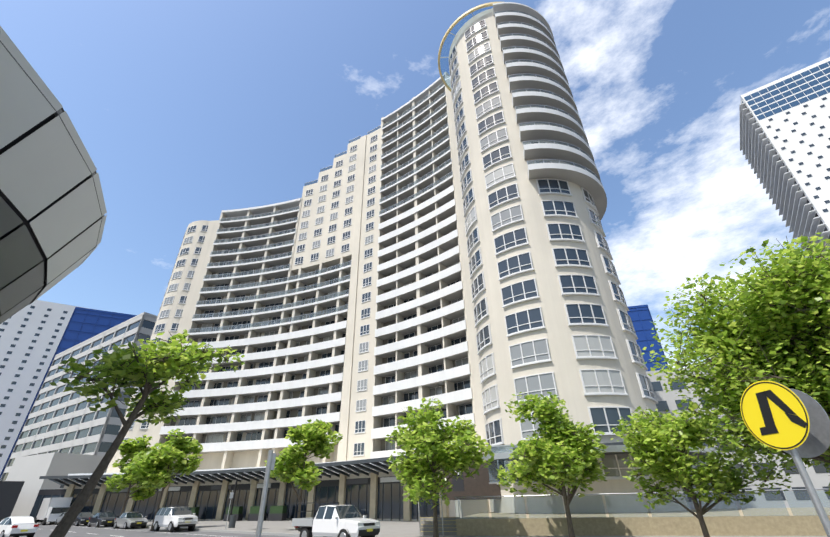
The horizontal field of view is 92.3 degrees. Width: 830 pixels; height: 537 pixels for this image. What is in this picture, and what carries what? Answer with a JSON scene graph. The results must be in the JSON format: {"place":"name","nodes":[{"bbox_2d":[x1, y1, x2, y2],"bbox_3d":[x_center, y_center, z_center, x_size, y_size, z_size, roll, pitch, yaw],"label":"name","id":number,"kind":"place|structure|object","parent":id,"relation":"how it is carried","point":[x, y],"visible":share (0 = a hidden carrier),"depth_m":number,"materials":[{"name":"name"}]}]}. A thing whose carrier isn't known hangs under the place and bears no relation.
{"place":"outdoors","nodes":[
{"label":"outdoors","id":0,"kind":"place"},
{"bbox_2d":[0,26,106,323],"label":"building","id":1,"kind":"structure","parent":0,"point":[53,211],"depth_m":8.10,"materials":[{"name":"grey metal"}]},
{"bbox_2d":[19,523,292,536],"bbox_3d":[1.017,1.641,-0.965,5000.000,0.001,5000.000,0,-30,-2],"label":"ground","id":2,"kind":"structure","parent":0,"point":[46,529],"depth_m":33.33,"materials":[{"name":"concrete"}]},
{"bbox_2d":[0,516,38,536],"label":"white sedan","id":3,"kind":"object","parent":2,"relation":"on","point":[16,526],"visible":1,"depth_m":29.27,"materials":[{"name":"white paint"}]},
{"bbox_2d":[34,497,72,524],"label":"box truck","id":4,"kind":"object","parent":2,"relation":"on","point":[51,509],"visible":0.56,"depth_m":54.78,"materials":[{"name":"white paint"}]},
{"bbox_2d":[55,512,65,524],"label":"silver sedan","id":5,"kind":"object","parent":2,"relation":"on","point":[58,519],"visible":0.17,"depth_m":53.00,"materials":[{"name":"grey paint"}]},
{"bbox_2d":[73,512,93,525],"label":"dark sedan","id":6,"kind":"object","parent":2,"relation":"on","point":[82,517],"visible":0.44,"depth_m":48.70,"materials":[{"name":"grey paint"}]},
{"bbox_2d":[87,512,117,527],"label":"dark sedan","id":7,"kind":"object","parent":2,"relation":"on","point":[98,519],"visible":0.81,"depth_m":44.86,"materials":[{"name":"grey paint"}]},
{"bbox_2d":[113,512,147,528],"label":"silver sedan","id":8,"kind":"object","parent":2,"relation":"on","point":[125,520],"visible":0.98,"depth_m":40.19,"materials":[{"name":"grey paint"}]},
{"bbox_2d":[104,435,172,528],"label":"street tree","id":9,"kind":"object","parent":2,"relation":"on","point":[129,449],"visible":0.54,"depth_m":43.26,"materials":[{"name":"green plant"}]},
{"bbox_2d":[49,329,244,536],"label":"tree","id":10,"kind":"object","parent":2,"relation":"on","point":[145,369],"visible":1,"depth_m":10.58,"materials":[{"name":"green plant"}]},
{"bbox_2d":[123,428,203,530],"bbox_3d":[-23.462,19.315,37.048,5.650,8.587,5.794,0,-30,-2],"label":"street tree","id":11,"kind":"object","parent":2,"relation":"on","point":[157,467],"visible":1,"depth_m":37.22,"materials":[{"name":"green plant"}]},
{"bbox_2d":[153,505,197,532],"bbox_3d":[-21.095,22.079,35.227,5.020,2.025,2.260,-24,-37,33],"label":"white suv","id":12,"kind":"object","parent":2,"relation":"on","point":[172,519],"visible":1,"depth_m":34.55,"materials":[{"name":"white paint"}]},
{"bbox_2d":[264,419,342,529],"bbox_3d":[-9.116,16.746,33.051,5.802,8.485,5.314,0,-30,-2],"label":"street tree","id":13,"kind":"object","parent":2,"relation":"on","point":[315,438],"visible":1,"depth_m":32.80,"materials":[{"name":"green plant"}]},
{"bbox_2d":[225,450,443,536],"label":"poles","id":14,"kind":"object","parent":2,"relation":"on","point":[271,457],"visible":0.79,"depth_m":6.14,"materials":[{"name":"grey metal"}]},
{"bbox_2d":[292,502,379,536],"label":"white ute","id":15,"kind":"object","parent":2,"relation":"on","point":[334,520],"visible":1,"depth_m":21.16,"materials":[{"name":"white paint"}]},
{"bbox_2d":[51,2,687,523],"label":"building","id":16,"kind":"structure","parent":2,"relation":"on","point":[441,238],"depth_m":57.25,"materials":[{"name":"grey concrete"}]},
{"bbox_2d":[0,57,829,522],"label":"background buildings","id":17,"kind":"structure","parent":2,"relation":"on","point":[46,429],"depth_m":150.03,"materials":[{"name":"concrete"},{"name":"painted render"},{"name":"glass"}]},
{"bbox_2d":[30,442,829,536],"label":"building podium","id":18,"kind":"object","parent":2,"relation":"on","point":[375,497],"visible":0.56,"depth_m":34.00,"materials":[{"name":"beige concrete"}]},
{"bbox_2d":[385,397,494,536],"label":"street tree","id":19,"kind":"object","parent":2,"relation":"on","point":[419,477],"visible":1,"depth_m":22.60,"materials":[{"name":"green plant"}]},
{"bbox_2d":[496,391,609,536],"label":"street tree","id":20,"kind":"object","parent":2,"relation":"on","point":[548,457],"visible":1,"depth_m":19.95,"materials":[{"name":"green plant"}]},
{"bbox_2d":[611,399,791,536],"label":"street tree","id":21,"kind":"object","parent":2,"relation":"on","point":[664,459],"visible":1,"depth_m":16.37,"materials":[{"name":"green plant"}]},
{"bbox_2d":[640,232,829,475],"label":"tree","id":22,"kind":"object","parent":2,"relation":"on","point":[775,327],"visible":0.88,"depth_m":13.69,"materials":[{"name":"green plant"}]},
{"bbox_2d":[740,381,829,536],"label":"pedestrian sign","id":23,"kind":"object","parent":2,"relation":"on","point":[794,424],"visible":1,"depth_m":3.96,"materials":[{"name":"yellow metal"}]},
{"bbox_2d":[773,448,829,495],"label":"street tree","id":24,"kind":"object","parent":2,"relation":"on","point":[808,463],"depth_m":16.17,"materials":[{"name":"green plant"}]},
{"bbox_2d":[0,0,829,368],"label":"sky","id":25,"kind":"structure","parent":0,"point":[185,112],"materials":[{"name":"blue"}]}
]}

